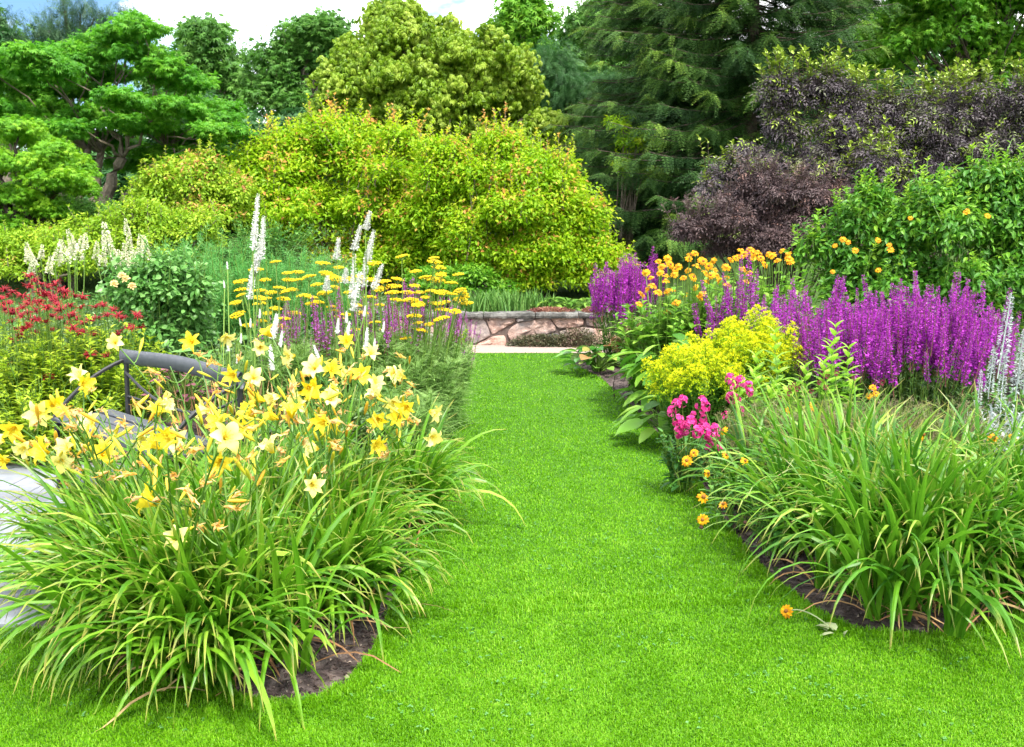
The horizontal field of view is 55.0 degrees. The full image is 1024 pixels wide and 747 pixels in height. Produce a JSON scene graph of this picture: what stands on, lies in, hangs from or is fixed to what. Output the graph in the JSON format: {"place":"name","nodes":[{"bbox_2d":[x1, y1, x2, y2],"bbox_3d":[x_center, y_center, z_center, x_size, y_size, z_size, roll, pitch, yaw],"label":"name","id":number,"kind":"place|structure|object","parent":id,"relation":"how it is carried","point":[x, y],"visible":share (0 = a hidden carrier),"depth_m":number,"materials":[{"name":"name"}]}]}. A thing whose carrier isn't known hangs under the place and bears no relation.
{"place":"outdoors","nodes":[
{"label":"outdoors","id":0,"kind":"place"},
{"bbox_2d":[0,463,278,627],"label":"paving","id":1,"kind":"structure","parent":0,"point":[27,484],"depth_m":5.94,"materials":[{"name":"grey stone"}]},
{"bbox_2d":[51,349,244,487],"bbox_3d":[-2.147,0.358,5.778,0.546,0.887,1.570,-8,11,-44],"label":"garden bench","id":2,"kind":"object","parent":1,"relation":"on","point":[167,361],"visible":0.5,"depth_m":5.94,"materials":[{"name":"grey paint"}]},
{"bbox_2d":[233,192,285,457],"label":"white spire plant","id":3,"kind":"object","parent":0,"point":[256,264],"visible":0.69,"depth_m":6.44,"materials":[{"name":"grey plant"}]},
{"bbox_2d":[0,352,1023,746],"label":"lawn","id":4,"kind":"structure","parent":0,"point":[570,381],"depth_m":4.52,"materials":[{"name":"green plant"}]},
{"bbox_2d":[0,217,1023,575],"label":"ground","id":5,"kind":"structure","parent":0,"point":[86,285],"depth_m":16.81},
{"bbox_2d":[0,113,103,249],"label":"weeping maple","id":6,"kind":"object","parent":5,"relation":"on","point":[36,168],"visible":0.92,"depth_m":14.53,"materials":[{"name":"green plant"}]},
{"bbox_2d":[0,218,126,296],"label":"lime shrub","id":7,"kind":"object","parent":5,"relation":"on","point":[12,262],"visible":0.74,"depth_m":13.45,"materials":[{"name":"green plant"}]},
{"bbox_2d":[8,0,145,199],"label":"pine tree","id":8,"kind":"object","parent":5,"relation":"on","point":[52,31],"visible":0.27,"depth_m":26.73,"materials":[{"name":"green plant"}]},
{"bbox_2d":[0,8,260,203],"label":"layered maple","id":9,"kind":"object","parent":5,"relation":"on","point":[40,81],"visible":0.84,"depth_m":18.18,"materials":[{"name":"green plant"}]},
{"bbox_2d":[56,187,230,271],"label":"lime shrub","id":10,"kind":"object","parent":5,"relation":"on","point":[155,221],"visible":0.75,"depth_m":13.80,"materials":[{"name":"green plant"}]},
{"bbox_2d":[115,133,266,236],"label":"golden shrub","id":11,"kind":"object","parent":5,"relation":"on","point":[193,180],"visible":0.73,"depth_m":16.42,"materials":[{"name":"yellow plant"}]},
{"bbox_2d":[132,11,258,112],"bbox_3d":[-9.404,-7.798,30.109,4.591,6.386,3.081,0,8,0],"label":"broadleaf tree","id":12,"kind":"object","parent":5,"relation":"on","point":[207,49],"visible":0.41,"depth_m":29.28,"materials":[{"name":"green plant"}]},
{"bbox_2d":[2,381,429,700],"bbox_3d":[-2.960,0.395,8.423,4.880,0.087,10.160,0,8,0],"label":"flower bed","id":13,"kind":"object","parent":5,"relation":"on","point":[322,668],"depth_m":3.70,"materials":[{"name":"brown soil"}]},
{"bbox_2d":[0,292,63,419],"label":"bergamot","id":14,"kind":"object","parent":13,"relation":"on","point":[3,305],"visible":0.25,"depth_m":7.54,"materials":[{"name":"red plant"}]},
{"bbox_2d":[0,272,117,444],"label":"bergamot","id":15,"kind":"object","parent":13,"relation":"on","point":[33,355],"visible":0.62,"depth_m":7.30,"materials":[{"name":"green plant"}]},
{"bbox_2d":[0,228,119,352],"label":"plume flower","id":16,"kind":"object","parent":13,"relation":"on","point":[60,246],"visible":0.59,"depth_m":9.87,"materials":[{"name":"grey plant"}]},
{"bbox_2d":[0,372,142,464],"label":"bergamot","id":17,"kind":"object","parent":13,"relation":"on","point":[5,447],"visible":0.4,"depth_m":6.92,"materials":[{"name":"green plant"}]},
{"bbox_2d":[23,278,174,444],"bbox_3d":[-3.133,-0.117,7.574,1.036,1.266,1.176,0,8,0],"label":"bergamot","id":18,"kind":"object","parent":13,"relation":"on","point":[114,376],"visible":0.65,"depth_m":7.38,"materials":[{"name":"green plant"}]},
{"bbox_2d":[84,218,191,378],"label":"plume flower","id":19,"kind":"object","parent":13,"relation":"on","point":[129,251],"visible":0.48,"depth_m":9.71,"materials":[{"name":"grey plant"}]},
{"bbox_2d":[0,363,281,614],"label":"daylily","id":20,"kind":"object","parent":13,"relation":"on","point":[35,415],"visible":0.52,"depth_m":4.25,"materials":[{"name":"green plant"}]},
{"bbox_2d":[0,390,293,685],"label":"daylily","id":21,"kind":"object","parent":13,"relation":"on","point":[103,450],"visible":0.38,"depth_m":3.92,"materials":[{"name":"green plant"}]},
{"bbox_2d":[95,235,226,422],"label":"rose bush","id":22,"kind":"object","parent":13,"relation":"on","point":[160,279],"visible":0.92,"depth_m":8.08,"materials":[{"name":"green plant"}]},
{"bbox_2d":[0,408,363,707],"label":"daylily","id":23,"kind":"object","parent":13,"relation":"on","point":[55,595],"visible":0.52,"depth_m":3.52,"materials":[{"name":"green plant"}]},
{"bbox_2d":[140,368,224,415],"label":"flowering plant","id":24,"kind":"object","parent":13,"relation":"on","point":[201,391],"visible":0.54,"depth_m":7.13,"materials":[{"name":"green plant"}]},
{"bbox_2d":[4,402,387,741],"bbox_3d":[-1.147,0.577,3.635,1.348,1.021,1.539,0,8,0],"label":"daylily","id":25,"kind":"object","parent":13,"relation":"on","point":[228,436],"visible":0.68,"depth_m":3.40,"materials":[{"name":"green plant"}]},
{"bbox_2d":[12,399,410,730],"bbox_3d":[-1.060,0.588,3.701,1.391,0.985,1.450,0,8,0],"label":"daylily","id":26,"kind":"object","parent":13,"relation":"on","point":[290,656],"visible":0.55,"depth_m":3.48,"materials":[{"name":"green plant"}]},
{"bbox_2d":[162,223,279,367],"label":"feathery plant","id":27,"kind":"object","parent":13,"relation":"on","point":[213,257],"visible":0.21,"depth_m":10.21,"materials":[{"name":"green plant"}]},
{"bbox_2d":[99,331,400,503],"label":"daylily","id":28,"kind":"object","parent":13,"relation":"on","point":[190,341],"visible":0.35,"depth_m":5.01,"materials":[{"name":"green plant"}]},
{"bbox_2d":[208,232,337,370],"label":"feathery plant","id":29,"kind":"object","parent":13,"relation":"on","point":[272,283],"visible":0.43,"depth_m":10.09,"materials":[{"name":"green plant"}]},
{"bbox_2d":[219,260,350,446],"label":"yarrow plant","id":30,"kind":"object","parent":13,"relation":"on","point":[303,356],"visible":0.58,"depth_m":7.42,"materials":[{"name":"yellow plant"}]},
{"bbox_2d":[133,366,447,546],"bbox_3d":[-1.042,0.472,4.527,1.490,0.984,1.553,0,8,0],"label":"daylily","id":31,"kind":"object","parent":13,"relation":"on","point":[253,376],"visible":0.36,"depth_m":4.47,"materials":[{"name":"green plant"}]},
{"bbox_2d":[255,297,343,389],"bbox_3d":[-1.641,-0.061,7.668,0.672,1.130,0.689,0,8,0],"label":"loosestrife","id":32,"kind":"object","parent":13,"relation":"on","point":[305,327],"visible":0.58,"depth_m":7.51,"materials":[{"name":"purple plant"}]},
{"bbox_2d":[263,245,362,344],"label":"feathery plant","id":33,"kind":"object","parent":13,"relation":"on","point":[332,297],"visible":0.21,"depth_m":10.70,"materials":[{"name":"green plant"}]},
{"bbox_2d":[268,305,384,448],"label":"white spire plant","id":34,"kind":"object","parent":13,"relation":"on","point":[280,343],"visible":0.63,"depth_m":5.94,"materials":[{"name":"grey plant"}]},
{"bbox_2d":[174,375,482,660],"bbox_3d":[-0.772,0.505,4.165,1.341,1.018,1.419,0,8,0],"label":"daylily","id":35,"kind":"object","parent":13,"relation":"on","point":[390,565],"visible":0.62,"depth_m":3.96,"materials":[{"name":"green plant"}]},
{"bbox_2d":[207,358,472,582],"bbox_3d":[-0.914,0.447,4.716,1.500,0.981,1.296,0,8,0],"label":"daylily","id":36,"kind":"object","parent":13,"relation":"on","point":[396,406],"visible":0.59,"depth_m":4.68,"materials":[{"name":"green plant"}]},
{"bbox_2d":[290,261,390,420],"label":"yarrow plant","id":37,"kind":"object","parent":13,"relation":"on","point":[331,278],"visible":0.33,"depth_m":7.61,"materials":[{"name":"yellow plant"}]},
{"bbox_2d":[182,324,525,552],"bbox_3d":[-0.854,0.301,5.312,1.839,1.107,1.576,4,9,27],"label":"daylily","id":38,"kind":"object","parent":13,"relation":"on","point":[312,367],"visible":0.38,"depth_m":5.29,"materials":[{"name":"green plant"}]},
{"bbox_2d":[323,211,389,455],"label":"white spire plant","id":39,"kind":"object","parent":13,"relation":"on","point":[353,307],"visible":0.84,"depth_m":6.57,"materials":[{"name":"grey plant"}]},
{"bbox_2d":[313,281,423,386],"bbox_3d":[-1.127,-0.138,7.819,0.882,1.240,0.759,0,8,0],"label":"loosestrife","id":40,"kind":"object","parent":13,"relation":"on","point":[387,330],"visible":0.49,"depth_m":7.67,"materials":[{"name":"purple plant"}]},
{"bbox_2d":[249,347,501,546],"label":"daylily","id":41,"kind":"object","parent":13,"relation":"on","point":[394,374],"visible":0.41,"depth_m":5.38,"materials":[{"name":"green plant"}]},
{"bbox_2d":[340,261,445,390],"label":"yarrow plant","id":42,"kind":"object","parent":13,"relation":"on","point":[397,285],"visible":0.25,"depth_m":7.79,"materials":[{"name":"yellow plant"}]},
{"bbox_2d":[342,254,471,437],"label":"yarrow plant","id":43,"kind":"object","parent":13,"relation":"on","point":[419,358],"visible":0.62,"depth_m":7.48,"materials":[{"name":"green plant"}]},
{"bbox_2d":[338,382,481,471],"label":"wispy plant","id":44,"kind":"object","parent":13,"relation":"on","point":[423,410],"visible":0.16,"depth_m":6.61,"materials":[{"name":"green plant"}]},
{"bbox_2d":[362,362,475,445],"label":"wispy plant","id":45,"kind":"object","parent":13,"relation":"on","point":[446,400],"visible":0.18,"depth_m":7.49,"materials":[{"name":"green plant"}]},
{"bbox_2d":[384,277,461,382],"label":"loosestrife","id":46,"kind":"object","parent":13,"relation":"on","point":[423,314],"visible":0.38,"depth_m":8.12,"materials":[{"name":"purple plant"}]},
{"bbox_2d":[380,265,485,430],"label":"yarrow plant","id":47,"kind":"object","parent":13,"relation":"on","point":[466,364],"visible":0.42,"depth_m":7.94,"materials":[{"name":"green plant"}]},
{"bbox_2d":[138,85,353,180],"bbox_3d":[-6.957,-5.686,25.549,7.005,3.692,3.628,0,8,0],"label":"broadleaf tree","id":48,"kind":"object","parent":5,"relation":"on","point":[253,120],"visible":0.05,"depth_m":25.20,"materials":[{"name":"green plant"}]},
{"bbox_2d":[201,215,325,266],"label":"leafy perennial","id":49,"kind":"object","parent":5,"relation":"on","point":[275,238],"visible":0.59,"depth_m":15.23,"materials":[{"name":"green plant"}]},
{"bbox_2d":[226,5,362,121],"bbox_3d":[-6.076,-7.597,29.126,4.593,6.288,3.223,3,9,22],"label":"broadleaf tree","id":50,"kind":"object","parent":5,"relation":"on","point":[300,45],"visible":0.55,"depth_m":28.35,"materials":[{"name":"green plant"}]},
{"bbox_2d":[221,90,477,287],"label":"golden shrub","id":51,"kind":"object","parent":5,"relation":"on","point":[290,164],"visible":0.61,"depth_m":17.43,"materials":[{"name":"green plant"}]},
{"bbox_2d":[295,0,572,162],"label":"pale green tree","id":52,"kind":"object","parent":5,"relation":"on","point":[403,56],"visible":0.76,"depth_m":22.57,"materials":[{"name":"green plant"}]},
{"bbox_2d":[400,260,524,303],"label":"green shrub","id":53,"kind":"object","parent":5,"relation":"on","point":[476,277],"visible":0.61,"depth_m":16.09,"materials":[{"name":"green plant"}]},
{"bbox_2d":[380,102,647,298],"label":"golden shrub","id":54,"kind":"object","parent":5,"relation":"on","point":[514,195],"visible":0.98,"depth_m":16.64,"materials":[{"name":"green plant"}]},
{"bbox_2d":[13,18,1023,230],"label":"distant woods","id":55,"kind":"object","parent":5,"relation":"on","point":[122,180],"depth_m":43.60,"materials":[{"name":"green plant"}]},
{"bbox_2d":[360,310,681,344],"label":"stone wall","id":56,"kind":"structure","parent":5,"relation":"on","point":[499,327],"depth_m":14.41,"materials":[{"name":"grey stone"}]},
{"bbox_2d":[485,0,567,70],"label":"broadleaf tree","id":57,"kind":"object","parent":5,"relation":"on","point":[521,21],"visible":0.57,"depth_m":31.97,"materials":[{"name":"green plant"}]},
{"bbox_2d":[66,446,1003,699],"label":"mulch","id":58,"kind":"object","parent":5,"relation":"on","point":[369,645],"visible":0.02,"depth_m":3.84,"materials":[{"name":"brown soil"}]},
{"bbox_2d":[529,33,649,212],"bbox_3d":[2.117,-6.377,26.307,4.818,5.327,3.133,0,8,0],"label":"conifer tree","id":59,"kind":"object","parent":5,"relation":"on","point":[563,86],"visible":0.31,"depth_m":25.72,"materials":[{"name":"green plant"}]},
{"bbox_2d":[548,0,665,228],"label":"broadleaf tree","id":60,"kind":"object","parent":5,"relation":"on","point":[569,22],"visible":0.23,"depth_m":30.21,"materials":[{"name":"green plant"}]},
{"bbox_2d":[603,112,660,257],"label":"yellow shrub","id":61,"kind":"object","parent":5,"relation":"on","point":[631,204],"visible":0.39,"depth_m":20.06,"materials":[{"name":"green plant"}]},
{"bbox_2d":[539,0,787,268],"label":"spruce tree","id":62,"kind":"object","parent":5,"relation":"on","point":[628,97],"visible":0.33,"depth_m":20.57,"materials":[{"name":"green plant"}]},
{"bbox_2d":[577,0,918,264],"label":"spruce tree","id":63,"kind":"object","parent":5,"relation":"on","point":[742,57],"visible":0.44,"depth_m":19.04,"materials":[{"name":"green plant"}]},
{"bbox_2d":[574,358,1023,634],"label":"flower bed","id":64,"kind":"object","parent":5,"relation":"on","point":[852,612],"visible":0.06,"depth_m":4.63,"materials":[{"name":"brown soil"}]},
{"bbox_2d":[553,343,624,371],"bbox_3d":[1.042,-0.184,11.431,1.068,0.337,0.946,-7,11,-40],"label":"bergenia","id":65,"kind":"object","parent":64,"relation":"on","point":[598,364],"visible":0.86,"depth_m":11.37,"materials":[{"name":"green plant"}]},
{"bbox_2d":[588,253,654,367],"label":"loosestrife","id":66,"kind":"object","parent":64,"relation":"on","point":[598,303],"visible":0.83,"depth_m":11.49,"materials":[{"name":"purple plant"}]},
{"bbox_2d":[609,395,674,443],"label":"broad leaf perennial","id":67,"kind":"object","parent":64,"relation":"on","point":[630,420],"visible":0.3,"depth_m":7.47,"materials":[{"name":"green plant"}]},
{"bbox_2d":[606,333,699,418],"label":"broad leaf perennial","id":68,"kind":"object","parent":64,"relation":"on","point":[634,369],"visible":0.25,"depth_m":8.34,"materials":[{"name":"green plant"}]},
{"bbox_2d":[608,253,717,408],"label":"sneezeweed","id":69,"kind":"object","parent":64,"relation":"on","point":[648,326],"visible":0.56,"depth_m":8.90,"materials":[{"name":"green plant"}]},
{"bbox_2d":[640,338,748,452],"bbox_3d":[1.309,0.159,7.189,0.760,0.850,0.788,0,8,0],"label":"goldenrod","id":70,"kind":"object","parent":64,"relation":"on","point":[671,376],"visible":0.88,"depth_m":7.04,"materials":[{"name":"yellow plant"}]},
{"bbox_2d":[654,250,749,347],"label":"sneezeweed","id":71,"kind":"object","parent":64,"relation":"on","point":[694,294],"visible":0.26,"depth_m":8.89,"materials":[{"name":"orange plant"}]},
{"bbox_2d":[682,427,762,529],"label":"coneflower","id":72,"kind":"object","parent":64,"relation":"on","point":[687,459],"visible":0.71,"depth_m":5.29,"materials":[{"name":"green plant"}]},
{"bbox_2d":[698,402,751,500],"bbox_3d":[1.284,0.469,5.820,0.374,0.595,0.376,0,8,0],"label":"snapdragon","id":73,"kind":"object","parent":64,"relation":"on","point":[706,436],"visible":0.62,"depth_m":5.84,"materials":[{"name":"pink plant"}]},
{"bbox_2d":[680,316,787,422],"bbox_3d":[1.628,0.066,7.374,0.884,1.005,0.857,0,8,0],"label":"goldenrod","id":74,"kind":"object","parent":64,"relation":"on","point":[730,345],"visible":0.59,"depth_m":7.21,"materials":[{"name":"yellow plant"}]},
{"bbox_2d":[685,247,788,332],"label":"sneezeweed","id":75,"kind":"object","parent":64,"relation":"on","point":[727,267],"visible":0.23,"depth_m":9.08,"materials":[{"name":"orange plant"}]},
{"bbox_2d":[692,248,783,341],"bbox_3d":[1.979,-0.365,8.598,0.709,1.472,0.615,-3,9,-20],"label":"loosestrife","id":76,"kind":"object","parent":64,"relation":"on","point":[740,306],"visible":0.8,"depth_m":8.57,"materials":[{"name":"purple plant"}]},
{"bbox_2d":[696,458,811,559],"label":"coneflower","id":77,"kind":"object","parent":64,"relation":"on","point":[703,519],"visible":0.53,"depth_m":4.79,"materials":[{"name":"green plant"}]},
{"bbox_2d":[714,304,807,403],"bbox_3d":[1.900,0.004,7.626,0.783,1.100,0.774,0,8,0],"label":"goldenrod","id":78,"kind":"object","parent":64,"relation":"on","point":[765,320],"visible":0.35,"depth_m":7.44,"materials":[{"name":"yellow plant"}]},
{"bbox_2d":[661,146,861,311],"bbox_3d":[2.923,-1.283,11.406,2.516,2.614,1.651,0,8,0],"label":"purple elder","id":79,"kind":"object","parent":64,"relation":"on","point":[762,210],"visible":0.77,"depth_m":11.03,"materials":[{"name":"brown plant"}]},
{"bbox_2d":[715,396,823,495],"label":"heath tuft","id":80,"kind":"object","parent":64,"relation":"on","point":[748,423],"visible":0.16,"depth_m":6.01,"materials":[{"name":"green plant"}]},
{"bbox_2d":[713,248,827,381],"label":"sneezeweed","id":81,"kind":"object","parent":64,"relation":"on","point":[789,259],"visible":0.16,"depth_m":9.38,"materials":[{"name":"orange plant"}]},
{"bbox_2d":[747,325,794,425],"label":"leafy stem plant","id":82,"kind":"object","parent":64,"relation":"on","point":[777,362],"visible":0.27,"depth_m":6.77,"materials":[{"name":"green plant"}]},
{"bbox_2d":[662,366,939,518],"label":"daylily","id":83,"kind":"object","parent":64,"relation":"on","point":[741,444],"visible":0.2,"depth_m":5.53,"materials":[{"name":"green plant"}]},
{"bbox_2d":[744,274,866,410],"bbox_3d":[2.342,-0.162,7.882,0.903,1.272,0.957,4,9,25],"label":"loosestrife","id":84,"kind":"object","parent":64,"relation":"on","point":[786,320],"visible":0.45,"depth_m":7.78,"materials":[{"name":"purple plant"}]},
{"bbox_2d":[815,320,864,419],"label":"leafy stem plant","id":85,"kind":"object","parent":64,"relation":"on","point":[845,373],"visible":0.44,"depth_m":6.70,"materials":[{"name":"green plant"}]},
{"bbox_2d":[690,384,1001,555],"bbox_3d":[1.776,0.464,5.146,1.680,0.827,1.633,0,8,0],"label":"daylily","id":86,"kind":"object","parent":64,"relation":"on","point":[822,439],"visible":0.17,"depth_m":5.02,"materials":[{"name":"green plant"}]},
{"bbox_2d":[792,301,899,412],"bbox_3d":[2.495,0.004,7.260,0.769,1.115,0.767,0,8,0],"label":"loosestrife","id":87,"kind":"object","parent":64,"relation":"on","point":[819,348],"visible":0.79,"depth_m":7.15,"materials":[{"name":"purple plant"}]},
{"bbox_2d":[782,164,922,388],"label":"false sunflower","id":88,"kind":"object","parent":64,"relation":"on","point":[858,214],"visible":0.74,"depth_m":9.71,"materials":[{"name":"green plant"}]},
{"bbox_2d":[687,384,1017,613],"bbox_3d":[1.659,0.507,4.653,1.540,0.880,1.529,0,8,0],"label":"daylily","id":89,"kind":"object","parent":64,"relation":"on","point":[799,465],"visible":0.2,"depth_m":4.66,"materials":[{"name":"green plant"}]},
{"bbox_2d":[720,399,1023,667],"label":"daylily","id":90,"kind":"object","parent":64,"relation":"on","point":[896,603],"visible":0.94,"depth_m":3.96,"materials":[{"name":"green plant"}]},
{"bbox_2d":[801,275,952,428],"bbox_3d":[2.841,-0.125,7.649,1.048,1.262,1.104,0,8,0],"label":"loosestrife","id":91,"kind":"object","parent":64,"relation":"on","point":[892,306],"visible":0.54,"depth_m":7.44,"materials":[{"name":"purple plant"}]},
{"bbox_2d":[768,411,1023,630],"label":"daylily","id":92,"kind":"object","parent":64,"relation":"on","point":[1017,543],"visible":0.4,"depth_m":4.07,"materials":[{"name":"green plant"}]},
{"bbox_2d":[825,380,1023,506],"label":"daylily","id":93,"kind":"object","parent":64,"relation":"on","point":[953,430],"visible":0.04,"depth_m":5.22,"materials":[{"name":"green plant"}]},
{"bbox_2d":[828,134,1023,391],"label":"false sunflower","id":94,"kind":"object","parent":64,"relation":"on","point":[985,201],"visible":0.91,"depth_m":9.28,"materials":[{"name":"green plant"}]},
{"bbox_2d":[865,297,987,427],"bbox_3d":[3.007,0.011,7.176,0.840,1.123,0.763,2,8,13],"label":"loosestrife","id":95,"kind":"object","parent":64,"relation":"on","point":[974,364],"visible":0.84,"depth_m":7.04,"materials":[{"name":"purple plant"}]},
{"bbox_2d":[859,269,1014,419],"bbox_3d":[3.250,-0.146,7.648,1.132,1.305,1.104,0,8,0],"label":"loosestrife","id":96,"kind":"object","parent":64,"relation":"on","point":[952,319],"visible":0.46,"depth_m":7.50,"materials":[{"name":"purple plant"}]},
{"bbox_2d":[886,392,1004,454],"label":"heath tuft","id":97,"kind":"object","parent":64,"relation":"on","point":[936,433],"visible":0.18,"depth_m":5.93,"materials":[{"name":"green plant"}]},
{"bbox_2d":[868,395,1023,575],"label":"daylily","id":98,"kind":"object","parent":64,"relation":"on","point":[1019,464],"visible":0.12,"depth_m":4.52,"materials":[{"name":"green plant"}]},
{"bbox_2d":[904,278,1023,427],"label":"loosestrife","id":99,"kind":"object","parent":64,"relation":"on","point":[992,337],"visible":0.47,"depth_m":7.23,"materials":[{"name":"purple plant"}]},
{"bbox_2d":[964,293,1023,457],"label":"silver wormwood","id":100,"kind":"object","parent":64,"relation":"on","point":[991,412],"visible":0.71,"depth_m":6.16,"materials":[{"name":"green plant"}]},
{"bbox_2d":[686,38,1023,348],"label":"purple elder","id":101,"kind":"object","parent":5,"relation":"on","point":[940,126],"visible":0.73,"depth_m":12.04,"materials":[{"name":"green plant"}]},
{"bbox_2d":[844,0,1023,165],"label":"broadleaf tree","id":102,"kind":"object","parent":5,"relation":"on","point":[977,30],"visible":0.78,"depth_m":23.14,"materials":[{"name":"green plant"}]},
{"bbox_2d":[0,0,1023,195],"label":"sky","id":103,"kind":"structure","parent":0,"point":[250,17],"materials":[{"name":"white"}]},
{"bbox_2d":[656,395,713,491],"bbox_3d":[1.034,0.432,6.023,0.369,0.643,0.536,3,9,21],"label":"snapdragon","id":104,"kind":"object","parent":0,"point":[674,466],"visible":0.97,"depth_m":6.04,"materials":[{"name":"pink plant"}]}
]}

